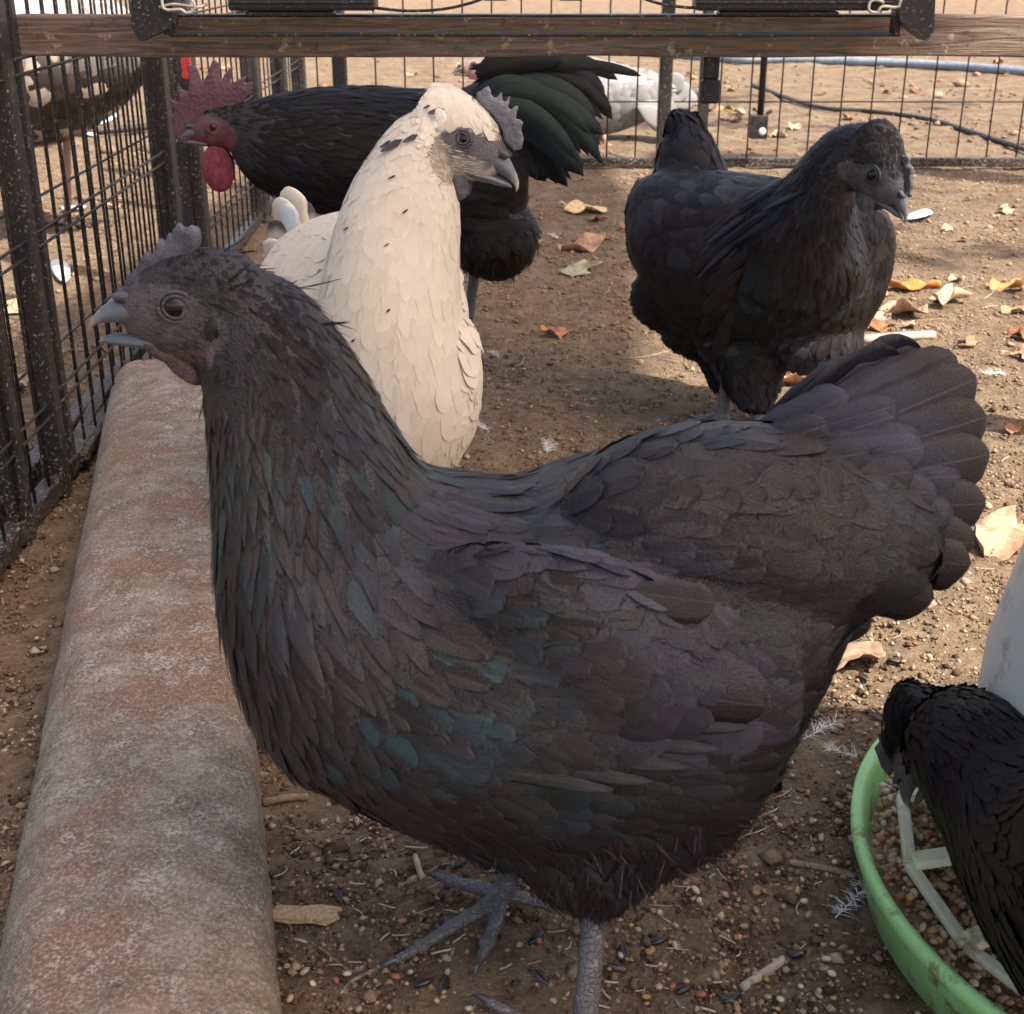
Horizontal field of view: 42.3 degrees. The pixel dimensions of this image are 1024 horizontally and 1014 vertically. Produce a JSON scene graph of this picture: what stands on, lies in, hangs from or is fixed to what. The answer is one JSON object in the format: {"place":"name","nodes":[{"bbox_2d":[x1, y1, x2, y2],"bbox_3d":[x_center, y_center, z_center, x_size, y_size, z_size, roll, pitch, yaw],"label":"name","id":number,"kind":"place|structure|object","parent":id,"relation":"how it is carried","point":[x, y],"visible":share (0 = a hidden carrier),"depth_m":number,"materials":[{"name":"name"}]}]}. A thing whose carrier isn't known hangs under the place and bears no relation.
{"place":"outdoors","nodes":[
{"label":"outdoors","id":0,"kind":"place"},
{"bbox_2d":[0,0,1023,1013],"bbox_3d":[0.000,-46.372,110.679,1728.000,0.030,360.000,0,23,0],"label":"ground","id":1,"kind":"structure","parent":0,"point":[813,756],"depth_m":1.62,"materials":[{"name":"soil"}]},
{"bbox_2d":[3,298,18,312],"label":"dry leaf","id":2,"kind":"object","parent":1,"relation":"on","point":[12,306],"visible":0.3,"depth_m":2.17,"materials":[{"name":"plant"}]},
{"bbox_2d":[14,373,28,386],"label":"dry leaf","id":3,"kind":"object","parent":1,"relation":"on","point":[23,381],"visible":0.32,"depth_m":1.82,"materials":[{"name":"plant"}]},
{"bbox_2d":[0,0,72,574],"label":"fence panel","id":4,"kind":"object","parent":1,"relation":"on","point":[27,511],"visible":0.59,"depth_m":1.32,"materials":[{"name":"black paint"}]},
{"bbox_2d":[50,259,69,281],"bbox_3d":[-0.825,-0.434,2.427,0.032,0.006,0.205,-9,25,-21],"label":"feather","id":5,"kind":"object","parent":1,"relation":"on","point":[55,265],"visible":0.8,"depth_m":2.43,"materials":[{"name":"white"}]},
{"bbox_2d":[14,0,142,230],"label":"bird","id":6,"kind":"object","parent":1,"relation":"on","point":[41,61],"visible":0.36,"depth_m":2.55},
{"bbox_2d":[0,0,158,520],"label":"fence panel","id":7,"kind":"object","parent":1,"relation":"on","point":[35,454],"visible":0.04,"depth_m":1.72,"materials":[{"name":"black paint"}]},
{"bbox_2d":[79,421,103,462],"bbox_3d":[-0.497,-0.092,1.589,0.012,0.013,0.183,-2,23,-5],"label":"rail scrap","id":8,"kind":"object","parent":1,"relation":"on","point":[87,450],"visible":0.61,"depth_m":1.53,"materials":[{"name":"black paint"}]},
{"bbox_2d":[4,0,182,479],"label":"fence panel","id":9,"kind":"object","parent":1,"relation":"on","point":[158,110],"visible":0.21,"depth_m":1.58,"materials":[{"name":"black paint"}]},
{"bbox_2d":[73,366,120,437],"bbox_3d":[-0.522,-0.129,1.671,0.016,0.025,0.263,-2,23,-5],"label":"rail scrap","id":10,"kind":"object","parent":1,"relation":"on","point":[98,404],"visible":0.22,"depth_m":1.67,"materials":[{"name":"black paint"}]},
{"bbox_2d":[80,123,146,134],"bbox_3d":[-1.273,-1.211,4.248,0.308,0.023,0.064,-14,27,-29],"label":"hose","id":11,"kind":"object","parent":1,"relation":"on","point":[101,130],"visible":0.3,"depth_m":4.23,"materials":[{"name":"white plastic"}]},
{"bbox_2d":[101,342,126,353],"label":"dry leaf","id":12,"kind":"object","parent":1,"relation":"on","point":[115,348],"visible":0.12,"depth_m":1.96,"materials":[{"name":"plant"}]},
{"bbox_2d":[0,359,282,1013],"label":"concrete kerb","id":13,"kind":"structure","parent":1,"relation":"on","point":[141,883],"depth_m":0.85,"materials":[{"name":"grey concrete"}]},
{"bbox_2d":[221,63,229,69],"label":"dry leaf","id":14,"kind":"object","parent":1,"relation":"on","point":[228,66],"visible":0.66,"depth_m":6.39,"materials":[{"name":"plant"}]},
{"bbox_2d":[167,0,306,251],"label":"fence panel","id":15,"kind":"object","parent":1,"relation":"on","point":[193,196],"visible":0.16,"depth_m":2.49,"materials":[{"name":"black paint"}]},
{"bbox_2d":[181,57,190,78],"bbox_3d":[-0.492,-0.668,2.002,0.014,0.042,0.008,0,23,0],"label":"red marker","id":16,"kind":"object","parent":15,"relation":"attached to","point":[185,61],"visible":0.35,"depth_m":2.00,"materials":[{"name":"plastic"}]},
{"bbox_2d":[262,793,307,806],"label":"twig","id":17,"kind":"object","parent":1,"relation":"on","point":[278,799],"visible":1,"depth_m":0.95,"materials":[{"name":"wood"}]},
{"bbox_2d":[273,904,341,925],"bbox_3d":[-0.128,0.252,0.819,0.044,0.003,0.017,0,23,0],"label":"wood chip","id":18,"kind":"object","parent":1,"relation":"on","point":[322,914],"visible":0.89,"depth_m":0.82,"materials":[{"name":"wood"}]},
{"bbox_2d":[296,932,365,971],"bbox_3d":[-0.111,0.268,0.794,0.055,0.002,0.008,14,27,31],"label":"twig","id":19,"kind":"object","parent":1,"relation":"on","point":[333,958],"visible":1,"depth_m":0.79,"materials":[{"name":"wood"}]},
{"bbox_2d":[334,889,343,902],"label":"sunflower seed","id":20,"kind":"object","parent":1,"relation":"on","point":[338,895],"visible":1,"depth_m":0.84,"materials":[{"name":"food"}]},
{"bbox_2d":[349,965,380,983],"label":"twig","id":21,"kind":"object","parent":1,"relation":"on","point":[362,975],"visible":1,"depth_m":0.77,"materials":[{"name":"wood"}]},
{"bbox_2d":[260,81,523,467],"bbox_3d":[-0.141,-0.145,1.180,0.189,0.476,0.480,-7,24,-16],"label":"hen","id":22,"kind":"object","parent":1,"relation":"on","point":[384,242],"visible":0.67,"depth_m":0.95,"materials":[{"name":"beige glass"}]},
{"bbox_2d":[168,56,640,367],"bbox_3d":[-0.133,-0.388,1.787,0.582,0.451,0.249,9,25,20],"label":"rooster","id":23,"kind":"object","parent":1,"relation":"on","point":[314,146],"visible":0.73,"depth_m":1.70,"materials":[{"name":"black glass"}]},
{"bbox_2d":[412,853,424,880],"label":"twig","id":24,"kind":"object","parent":1,"relation":"on","point":[418,867],"visible":1,"depth_m":0.87,"materials":[{"name":"wood"}]},
{"bbox_2d":[413,977,433,987],"bbox_3d":[-0.051,0.273,0.760,0.012,0.004,0.007,0,23,0],"label":"sunflower seed","id":25,"kind":"object","parent":1,"relation":"on","point":[425,981],"visible":1,"depth_m":0.76,"materials":[{"name":"food"}]},
{"bbox_2d":[440,975,449,990],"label":"sunflower seed","id":26,"kind":"object","parent":1,"relation":"on","point":[445,982],"visible":1,"depth_m":0.76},
{"bbox_2d":[451,858,465,869],"bbox_3d":[-0.035,0.234,0.870,0.009,0.004,0.010,0,23,0],"label":"sunflower seed","id":27,"kind":"object","parent":1,"relation":"on","point":[457,863],"visible":0.84,"depth_m":0.87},
{"bbox_2d":[478,419,494,429],"bbox_3d":[-0.041,-0.103,1.643,0.024,0.011,0.038,-18,29,-36],"label":"down feather","id":28,"kind":"object","parent":1,"relation":"on","point":[485,427],"visible":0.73,"depth_m":1.64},
{"bbox_2d":[315,0,675,166],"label":"fence panel","id":29,"kind":"object","parent":1,"relation":"on","point":[339,70],"visible":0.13,"depth_m":3.51,"materials":[{"name":"black paint"}]},
{"bbox_2d":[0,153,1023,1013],"bbox_3d":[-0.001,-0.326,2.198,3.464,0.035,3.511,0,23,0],"label":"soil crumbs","id":30,"kind":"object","parent":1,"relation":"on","point":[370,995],"visible":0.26,"depth_m":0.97,"materials":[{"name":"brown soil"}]},
{"bbox_2d":[527,932,542,944],"bbox_3d":[0.014,0.260,0.800,0.010,0.004,0.009,0,23,0],"label":"sunflower seed","id":31,"kind":"object","parent":1,"relation":"on","point":[533,939],"visible":1,"depth_m":0.80,"materials":[{"name":"food"}]},
{"bbox_2d":[48,56,1023,163],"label":"soil clods","id":32,"kind":"object","parent":1,"relation":"on","point":[960,83],"visible":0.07,"depth_m":4.59,"materials":[{"name":"soil"}]},
{"bbox_2d":[89,223,989,1013],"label":"hen","id":33,"kind":"object","parent":1,"relation":"on","point":[587,691],"visible":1,"depth_m":0.61,"materials":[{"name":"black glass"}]},
{"bbox_2d":[533,969,547,983],"bbox_3d":[0.017,0.272,0.767,0.008,0.004,0.010,0,23,0],"label":"sunflower seed","id":34,"kind":"object","parent":1,"relation":"on","point":[540,976],"visible":1,"depth_m":0.77,"materials":[{"name":"food"}]},
{"bbox_2d":[538,437,553,451],"bbox_3d":[0.042,-0.075,1.568,0.024,0.011,0.043,0,23,0],"label":"down feather","id":35,"kind":"object","parent":1,"relation":"on","point":[546,442],"visible":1,"depth_m":1.57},
{"bbox_2d":[541,325,568,338],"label":"dry leaf","id":36,"kind":"object","parent":1,"relation":"on","point":[556,331],"visible":1,"depth_m":2.08,"materials":[{"name":"plant"}]},
{"bbox_2d":[452,56,697,143],"bbox_3d":[0.198,-1.229,4.091,0.758,0.332,0.230,3,23,7],"label":"bird","id":37,"kind":"object","parent":1,"relation":"on","point":[623,88],"visible":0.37,"depth_m":4.03},
{"bbox_2d":[557,232,604,251],"bbox_3d":[0.140,-0.527,2.643,0.100,0.029,0.082,-20,28,-16],"label":"dry leaf","id":38,"kind":"object","parent":1,"relation":"on","point":[586,241],"visible":0.99,"depth_m":2.66,"materials":[{"name":"plant"}]},
{"bbox_2d":[559,259,602,276],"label":"dry leaf","id":39,"kind":"object","parent":1,"relation":"on","point":[578,268],"visible":1,"depth_m":2.46,"materials":[{"name":"plant"}]},
{"bbox_2d":[564,200,606,212],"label":"dry leaf","id":40,"kind":"object","parent":1,"relation":"on","point":[575,206],"visible":1,"depth_m":2.99,"materials":[{"name":"plant"}]},
{"bbox_2d":[589,214,607,219],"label":"dry leaf","id":41,"kind":"object","parent":1,"relation":"on","point":[597,217],"visible":1,"depth_m":2.91,"materials":[{"name":"plant"}]},
{"bbox_2d":[607,962,627,970],"bbox_3d":[0.063,0.273,0.785,0.012,0.004,0.006,0,23,0],"label":"sunflower seed","id":42,"kind":"object","parent":1,"relation":"on","point":[617,966],"visible":1,"depth_m":0.78,"materials":[{"name":"food"}]},
{"bbox_2d":[619,222,624,231],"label":"dry leaf","id":43,"kind":"object","parent":1,"relation":"on","point":[622,225],"visible":0.37,"depth_m":2.83,"materials":[{"name":"plant"}]},
{"bbox_2d":[621,943,629,958],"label":"sunflower seed","id":44,"kind":"object","parent":1,"relation":"on","point":[625,950],"visible":1,"depth_m":0.80,"materials":[{"name":"food"}]},
{"bbox_2d":[286,610,977,1012],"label":"scattered grain","id":45,"kind":"object","parent":1,"relation":"on","point":[676,946],"visible":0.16,"depth_m":0.82},
{"bbox_2d":[637,172,651,178],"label":"dry leaf","id":46,"kind":"object","parent":1,"relation":"on","point":[641,176],"visible":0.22,"depth_m":3.45,"materials":[{"name":"plant"}]},
{"bbox_2d":[620,349,670,359],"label":"twig","id":47,"kind":"object","parent":1,"relation":"on","point":[646,356],"visible":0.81,"depth_m":1.98,"materials":[{"name":"wood"}]},
{"bbox_2d":[273,183,1021,1012],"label":"straw litter","id":48,"kind":"object","parent":1,"relation":"on","point":[493,871],"visible":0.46,"depth_m":0.83,"materials":[{"name":"plant"}]},
{"bbox_2d":[650,937,666,944],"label":"sunflower seed","id":49,"kind":"object","parent":1,"relation":"on","point":[657,940],"visible":1,"depth_m":0.81,"materials":[{"name":"food"}]},
{"bbox_2d":[675,983,692,993],"bbox_3d":[0.100,0.280,0.769,0.011,0.004,0.007,0,23,0],"label":"sunflower seed","id":50,"kind":"object","parent":1,"relation":"on","point":[684,988],"visible":1,"depth_m":0.77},
{"bbox_2d":[680,411,702,421],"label":"dry leaf","id":51,"kind":"object","parent":1,"relation":"on","point":[687,419],"visible":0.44,"depth_m":1.70,"materials":[{"name":"plant"}]},
{"bbox_2d":[709,105,717,112],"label":"dry leaf","id":52,"kind":"object","parent":1,"relation":"on","point":[713,109],"visible":0.51,"depth_m":4.66,"materials":[{"name":"plant"}]},
{"bbox_2d":[717,105,733,109],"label":"dry leaf","id":53,"kind":"object","parent":1,"relation":"on","point":[729,107],"visible":0.88,"depth_m":4.82,"materials":[{"name":"plant"}]},
{"bbox_2d":[719,992,737,1003],"bbox_3d":[0.125,0.284,0.767,0.011,0.004,0.008,0,23,0],"label":"sunflower seed","id":54,"kind":"object","parent":1,"relation":"on","point":[722,995],"visible":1,"depth_m":0.77,"materials":[{"name":"food"}]},
{"bbox_2d":[722,993,740,1003],"bbox_3d":[0.127,0.284,0.767,0.011,0.004,0.007,0,23,0],"label":"sunflower seed","id":55,"kind":"object","parent":1,"relation":"on","point":[733,996],"visible":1,"depth_m":0.77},
{"bbox_2d":[724,84,738,91],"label":"dry leaf","id":56,"kind":"object","parent":1,"relation":"on","point":[728,88],"visible":1,"depth_m":5.47,"materials":[{"name":"plant"}]},
{"bbox_2d":[728,113,743,120],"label":"dry leaf","id":57,"kind":"object","parent":1,"relation":"on","point":[738,117],"visible":1,"depth_m":4.50,"materials":[{"name":"plant"}]},
{"bbox_2d":[732,107,745,113],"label":"dry leaf","id":58,"kind":"object","parent":1,"relation":"on","point":[739,110],"visible":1,"depth_m":4.64,"materials":[{"name":"plant"}]},
{"bbox_2d":[738,955,784,991],"bbox_3d":[0.149,0.277,0.787,0.039,0.007,0.007,-18,29,-36],"label":"twig","id":59,"kind":"object","parent":1,"relation":"on","point":[769,969],"visible":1,"depth_m":0.79,"materials":[{"name":"wood"}]},
{"bbox_2d":[753,107,772,114],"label":"dry leaf","id":60,"kind":"object","parent":1,"relation":"on","point":[769,111],"visible":0.63,"depth_m":4.74,"materials":[{"name":"plant"}]},
{"bbox_2d":[623,108,913,420],"bbox_3d":[0.313,-0.296,1.627,0.222,0.401,0.469,-19,29,-37],"label":"hen","id":61,"kind":"object","parent":1,"relation":"on","point":[748,291],"visible":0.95,"depth_m":1.55,"materials":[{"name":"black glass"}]},
{"bbox_2d":[772,128,788,136],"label":"dry leaf","id":62,"kind":"object","parent":1,"relation":"on","point":[781,134],"visible":0.87,"depth_m":4.15,"materials":[{"name":"plant"}]},
{"bbox_2d":[783,371,805,383],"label":"dry leaf","id":63,"kind":"object","parent":1,"relation":"on","point":[791,378],"visible":0.37,"depth_m":1.82,"materials":[{"name":"plant"}]},
{"bbox_2d":[789,121,802,129],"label":"dry leaf","id":64,"kind":"object","parent":1,"relation":"on","point":[795,126],"visible":1,"depth_m":4.32,"materials":[{"name":"plant"}]},
{"bbox_2d":[788,949,806,957],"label":"sunflower seed","id":65,"kind":"object","parent":1,"relation":"on","point":[794,954],"visible":1,"depth_m":0.80,"materials":[{"name":"food"}]},
{"bbox_2d":[803,710,841,740],"bbox_3d":[0.237,0.168,1.011,0.041,0.011,0.023,-14,27,-30],"label":"down feather","id":66,"kind":"object","parent":1,"relation":"on","point":[820,729],"visible":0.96,"depth_m":1.01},
{"bbox_2d":[789,859,856,878],"bbox_3d":[0.203,0.237,0.868,0.044,0.007,0.006,10,25,22],"label":"twig","id":67,"kind":"object","parent":1,"relation":"on","point":[815,866],"visible":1,"depth_m":0.86,"materials":[{"name":"wood"}]},
{"bbox_2d":[820,740,863,757],"bbox_3d":[0.244,0.179,0.981,0.034,0.012,0.022,5,24,12],"label":"down feather","id":68,"kind":"object","parent":1,"relation":"on","point":[838,750],"visible":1,"depth_m":0.98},
{"bbox_2d":[822,872,865,921],"bbox_3d":[0.218,0.246,0.844,0.028,0.014,0.043,21,31,40],"label":"down feather","id":69,"kind":"object","parent":1,"relation":"on","point":[851,901],"visible":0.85,"depth_m":0.84,"materials":[{"name":"grey"}]},
{"bbox_2d":[673,57,1023,75],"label":"hose","id":70,"kind":"object","parent":1,"relation":"on","point":[931,65],"visible":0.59,"depth_m":6.53,"materials":[{"name":"plastic"}]},
{"bbox_2d":[674,0,1023,166],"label":"fence panel","id":71,"kind":"object","parent":1,"relation":"on","point":[758,125],"visible":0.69,"depth_m":3.53,"materials":[{"name":"black paint"}]},
{"bbox_2d":[843,113,856,117],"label":"dry leaf","id":72,"kind":"object","parent":1,"relation":"on","point":[845,115],"visible":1,"depth_m":4.59,"materials":[{"name":"plant"}]},
{"bbox_2d":[836,641,885,670],"bbox_3d":[0.285,0.123,1.125,0.065,0.016,0.060,-10,15,-8],"label":"dry leaf","id":73,"kind":"object","parent":1,"relation":"on","point":[868,649],"visible":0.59,"depth_m":1.13,"materials":[{"name":"plant"}]},
{"bbox_2d":[859,672,869,680],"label":"sunflower seed","id":74,"kind":"object","parent":1,"relation":"on","point":[863,676],"visible":1,"depth_m":1.10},
{"bbox_2d":[869,712,881,720],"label":"sunflower seed","id":75,"kind":"object","parent":1,"relation":"on","point":[876,716],"visible":0.82,"depth_m":1.02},
{"bbox_2d":[868,318,895,332],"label":"dry leaf","id":76,"kind":"object","parent":1,"relation":"on","point":[876,324],"visible":0.99,"depth_m":2.07,"materials":[{"name":"plant"}]},
{"bbox_2d":[874,311,891,319],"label":"dry leaf","id":77,"kind":"object","parent":1,"relation":"on","point":[879,315],"visible":0.45,"depth_m":2.16,"materials":[{"name":"plant"}]},
{"bbox_2d":[752,83,1023,151],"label":"hose","id":78,"kind":"object","parent":1,"relation":"on","point":[943,123],"visible":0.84,"depth_m":4.63,"materials":[{"name":"black plastic"}]},
{"bbox_2d":[889,658,900,662],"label":"sunflower seed","id":79,"kind":"object","parent":1,"relation":"on","point":[895,660],"visible":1,"depth_m":1.12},
{"bbox_2d":[864,330,935,344],"bbox_3d":[0.590,-0.259,2.022,0.126,0.017,0.020,-7,24,-15],"label":"twig","id":80,"kind":"object","parent":1,"relation":"on","point":[914,335],"visible":0.56,"depth_m":2.02,"materials":[{"name":"wood"}]},
{"bbox_2d":[881,297,927,314],"bbox_3d":[0.640,-0.329,2.184,0.085,0.034,0.079,-2,7,19],"label":"dry leaf","id":81,"kind":"object","parent":1,"relation":"on","point":[900,305],"visible":0.81,"depth_m":2.17,"materials":[{"name":"plant"}]},
{"bbox_2d":[901,320,915,326],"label":"dry leaf","id":82,"kind":"object","parent":1,"relation":"on","point":[911,323],"visible":1,"depth_m":2.10,"materials":[{"name":"plant"}]},
{"bbox_2d":[909,88,919,92],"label":"dry leaf","id":83,"kind":"object","parent":1,"relation":"on","point":[913,90],"visible":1,"depth_m":5.36,"materials":[{"name":"plant"}]},
{"bbox_2d":[889,278,941,289],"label":"dry leaf","id":84,"kind":"object","parent":1,"relation":"on","point":[914,283],"visible":0.86,"depth_m":2.32,"materials":[{"name":"plant"}]},
{"bbox_2d":[908,209,932,218],"bbox_3d":[0.905,-0.653,2.954,0.032,0.008,0.130,19,29,37],"label":"feather","id":85,"kind":"object","parent":1,"relation":"on","point":[920,213],"visible":0.93,"depth_m":2.95,"materials":[{"name":"white"}]},
{"bbox_2d":[850,542,1023,1013],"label":"feeder","id":86,"kind":"object","parent":1,"relation":"on","point":[946,960],"visible":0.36,"depth_m":0.78,"materials":[{"name":"green plastic"}]},
{"bbox_2d":[935,90,948,95],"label":"dry leaf","id":87,"kind":"object","parent":1,"relation":"on","point":[940,93],"visible":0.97,"depth_m":5.22,"materials":[{"name":"plant"}]},
{"bbox_2d":[941,224,952,230],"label":"dry leaf","id":88,"kind":"object","parent":1,"relation":"on","point":[946,227],"visible":1,"depth_m":2.85,"materials":[{"name":"plant"}]},
{"bbox_2d":[874,677,1023,998],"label":"hen","id":89,"kind":"object","parent":1,"relation":"on","point":[953,753],"visible":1,"depth_m":0.70,"materials":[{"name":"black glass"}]},
{"bbox_2d":[928,283,972,305],"bbox_3d":[0.733,-0.359,2.230,0.062,0.032,0.062,-5,24,-12],"label":"dry leaf","id":90,"kind":"object","parent":1,"relation":"on","point":[944,295],"visible":1,"depth_m":2.23,"materials":[{"name":"plant"}]},
{"bbox_2d":[948,273,964,280],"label":"dry leaf","id":91,"kind":"object","parent":1,"relation":"on","point":[951,277],"visible":1,"depth_m":2.38,"materials":[{"name":"plant"}]},
{"bbox_2d":[955,335,981,344],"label":"dry leaf","id":92,"kind":"object","parent":1,"relation":"on","point":[968,339],"visible":1,"depth_m":1.97,"materials":[{"name":"plant"}]},
{"bbox_2d":[975,366,1006,375],"bbox_3d":[0.667,-0.189,1.837,0.060,0.017,0.032,-13,26,-28],"label":"down feather","id":93,"kind":"object","parent":1,"relation":"on","point":[993,372],"visible":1,"depth_m":1.84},
{"bbox_2d":[993,58,1003,62],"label":"dry leaf","id":94,"kind":"object","parent":1,"relation":"on","point":[996,60],"visible":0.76,"depth_m":6.70,"materials":[{"name":"plant"}]},
{"bbox_2d":[974,505,1023,560],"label":"dry leaf","id":95,"kind":"object","parent":1,"relation":"on","point":[1000,531],"visible":0.97,"depth_m":1.34,"materials":[{"name":"plant"}]},
{"bbox_2d":[989,277,1023,291],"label":"dry leaf","id":96,"kind":"object","parent":1,"relation":"on","point":[995,284],"visible":0.96,"depth_m":2.34,"materials":[{"name":"plant"}]},
{"bbox_2d":[997,204,1015,213],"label":"dry leaf","id":97,"kind":"object","parent":1,"relation":"on","point":[1005,208],"visible":1,"depth_m":3.01,"materials":[{"name":"plant"}]},
{"bbox_2d":[1001,304,1023,313],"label":"dry leaf","id":98,"kind":"object","parent":1,"relation":"on","point":[1005,309],"visible":1,"depth_m":2.20,"materials":[{"name":"plant"}]},
{"bbox_2d":[1003,422,1022,434],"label":"dry leaf","id":99,"kind":"object","parent":1,"relation":"on","point":[1012,429],"visible":1,"depth_m":1.64,"materials":[{"name":"plant"}]},
{"bbox_2d":[1006,324,1023,338],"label":"dry leaf","id":100,"kind":"object","parent":1,"relation":"on","point":[1018,330],"visible":1,"depth_m":2.06,"materials":[{"name":"plant"}]},
{"bbox_2d":[1010,345,1023,358],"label":"dry leaf","id":101,"kind":"object","parent":1,"relation":"on","point":[1018,351],"visible":1,"depth_m":1.94,"materials":[{"name":"plant"}]},
{"bbox_3d":[0.780,-0.288,1.480,0.040,0.534,0.041,0,23,0],"label":"timber post","id":102,"kind":"object","parent":1,"relation":"on","visible":0},
{"bbox_2d":[16,13,1023,57],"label":"timber beam","id":103,"kind":"structure","parent":102,"relation":"attached to","point":[114,35],"depth_m":1.34,"materials":[{"name":"brown wood"}]},
{"bbox_2d":[131,0,934,41],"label":"cage front","id":104,"kind":"object","parent":103,"relation":"attached to","point":[153,18],"visible":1,"depth_m":1.27,"materials":[{"name":"black plastic"}]},
{"bbox_2d":[699,57,720,103],"bbox_3d":[0.211,-0.465,1.403,0.020,0.072,0.013,0,23,0],"label":"hanging strap","id":105,"kind":"object","parent":103,"relation":"hanging from","point":[710,83],"visible":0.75,"depth_m":1.40,"materials":[{"name":"black plastic"}]}
]}

